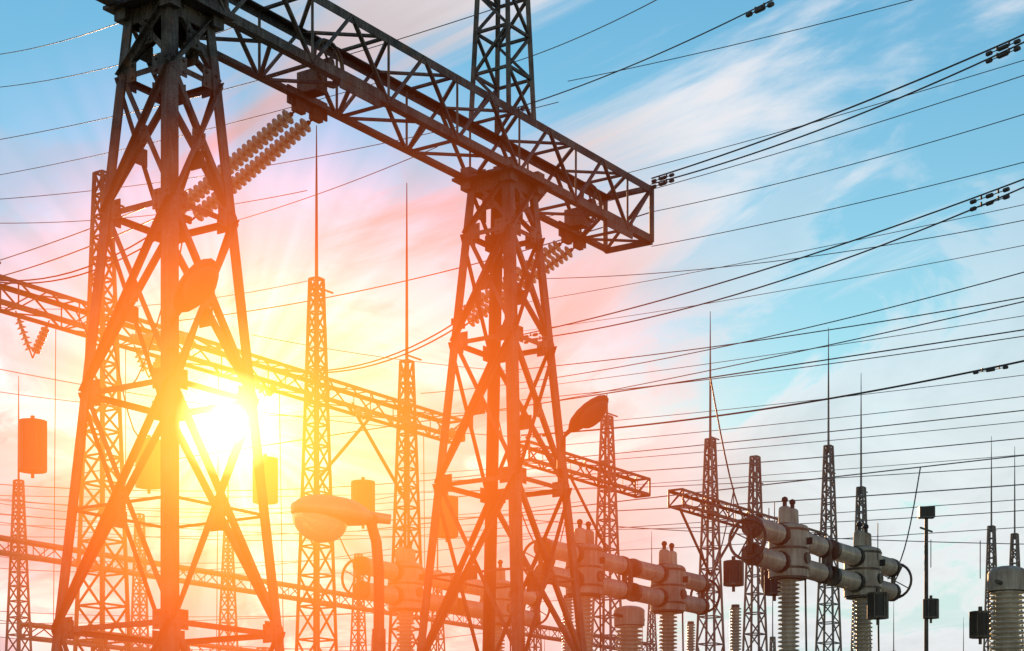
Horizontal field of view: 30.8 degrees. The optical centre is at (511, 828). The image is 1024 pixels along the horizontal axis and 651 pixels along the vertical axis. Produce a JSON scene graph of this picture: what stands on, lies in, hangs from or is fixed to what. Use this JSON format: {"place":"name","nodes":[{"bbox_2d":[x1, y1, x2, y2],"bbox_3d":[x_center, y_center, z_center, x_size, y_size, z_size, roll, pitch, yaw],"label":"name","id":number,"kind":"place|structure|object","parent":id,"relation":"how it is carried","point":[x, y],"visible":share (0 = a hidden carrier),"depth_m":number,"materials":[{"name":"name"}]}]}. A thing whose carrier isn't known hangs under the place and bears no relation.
{"place":"outdoors","nodes":[
{"label":"outdoors","id":0,"kind":"place"},
{"bbox_2d":[51,0,285,650],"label":"gantry tower","id":1,"kind":"structure","parent":0,"point":[169,232],"depth_m":26.93,"materials":[{"name":"grey metal"}]},
{"bbox_2d":[165,258,218,348],"bbox_3d":[-4.448,-7.201,25.580,0.497,0.981,1.291,0,0,-40],"label":"street lamp","id":2,"kind":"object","parent":1,"relation":"attached to","point":[196,286],"depth_m":25.29,"materials":[{"name":"metal"}]},
{"bbox_2d":[73,125,421,650],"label":"lattice masts","id":3,"kind":"object","parent":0,"point":[405,374],"visible":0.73,"depth_m":50.71},
{"bbox_2d":[0,274,826,575],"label":"gantry beam","id":4,"kind":"structure","parent":3,"relation":"on","point":[27,293],"depth_m":52.04,"materials":[{"name":"grey metal"}]},
{"bbox_2d":[417,166,586,650],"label":"gantry tower","id":5,"kind":"structure","parent":0,"point":[501,244],"depth_m":34.18,"materials":[{"name":"grey metal"}]},
{"bbox_2d":[96,0,653,253],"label":"gantry beam","id":6,"kind":"structure","parent":5,"relation":"on","point":[313,83],"depth_m":32.15,"materials":[{"name":"grey metal"}]},
{"bbox_2d":[15,97,583,435],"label":"insulator strings","id":7,"kind":"object","parent":6,"relation":"hanging from","point":[201,189],"visible":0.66,"depth_m":31.80,"materials":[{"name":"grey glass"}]},
{"bbox_2d":[469,0,535,135],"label":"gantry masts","id":8,"kind":"object","parent":6,"relation":"on","point":[507,25],"visible":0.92,"depth_m":34.36},
{"bbox_2d":[557,395,608,468],"bbox_3d":[1.197,-7.088,33.285,0.481,1.105,1.371,0,0,-43],"label":"street lamp","id":9,"kind":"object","parent":5,"relation":"attached to","point":[590,413],"depth_m":32.99,"materials":[{"name":"metal"}]},
{"bbox_2d":[0,0,1023,650],"label":"sky","id":10,"kind":"structure","parent":0,"point":[641,117],"materials":[{"name":"blue"}]},
{"label":"ground","id":11,"kind":"structure","parent":0,"visible":0},
{"bbox_2d":[290,494,390,650],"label":"street lamp","id":12,"kind":"object","parent":11,"relation":"on","point":[318,518],"visible":1,"depth_m":14.86,"materials":[{"name":"metal"}]},
{"bbox_2d":[341,538,549,650],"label":"circuit breaker","id":13,"kind":"object","parent":11,"relation":"on","point":[404,573],"visible":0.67,"depth_m":48.58,"materials":[{"name":"grey metal"}]},
{"bbox_2d":[0,376,963,650],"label":"gantry","id":14,"kind":"object","parent":11,"relation":"on","point":[20,540],"visible":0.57,"depth_m":86.08,"materials":[{"name":"metal"}]},
{"bbox_2d":[562,595,573,650],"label":"insulator","id":15,"kind":"object","parent":11,"relation":"on","point":[569,605],"visible":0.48,"depth_m":59.88,"materials":[{"name":"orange ceramic"}]},
{"bbox_2d":[523,519,720,650],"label":"circuit breaker","id":16,"kind":"object","parent":11,"relation":"on","point":[666,596],"visible":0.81,"depth_m":47.49,"materials":[{"name":"grey metal"}]},
{"bbox_2d":[613,606,644,650],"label":"voltage transformer","id":17,"kind":"object","parent":11,"relation":"on","point":[629,621],"visible":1,"depth_m":43.75,"materials":[{"name":"grey ceramic"}]},
{"bbox_2d":[686,621,694,650],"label":"insulator","id":18,"kind":"object","parent":11,"relation":"on","point":[690,635],"visible":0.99,"depth_m":71.89,"materials":[{"name":"grey ceramic"}]},
{"bbox_2d":[729,604,740,650],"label":"insulator","id":19,"kind":"object","parent":11,"relation":"on","point":[735,626],"visible":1,"depth_m":61.88,"materials":[{"name":"grey ceramic"}]},
{"bbox_2d":[591,311,1023,650],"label":"lattice masts","id":20,"kind":"object","parent":11,"relation":"on","point":[709,442],"visible":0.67,"depth_m":72.64},
{"bbox_2d":[0,0,1023,650],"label":"wires","id":21,"kind":"object","parent":20,"relation":"attached to","point":[1006,48],"visible":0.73,"depth_m":43.62,"materials":[{"name":"metal"}]},
{"bbox_2d":[18,415,990,643],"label":"line traps","id":22,"kind":"object","parent":21,"relation":"hanging from","point":[32,445],"visible":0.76,"depth_m":45.32,"materials":[{"name":"paint"}]},
{"bbox_2d":[728,496,912,650],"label":"circuit breaker","id":23,"kind":"object","parent":11,"relation":"on","point":[784,557],"visible":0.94,"depth_m":42.65,"materials":[{"name":"grey metal"}]},
{"bbox_2d":[917,506,934,650],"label":"floodlight pole","id":24,"kind":"object","parent":11,"relation":"on","point":[924,511],"visible":0.94,"depth_m":59.94,"materials":[{"name":"metal"}]},
{"bbox_2d":[987,566,1023,650],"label":"current transformer","id":25,"kind":"object","parent":11,"relation":"on","point":[1005,586],"visible":1,"depth_m":41.73,"materials":[{"name":"grey ceramic"}]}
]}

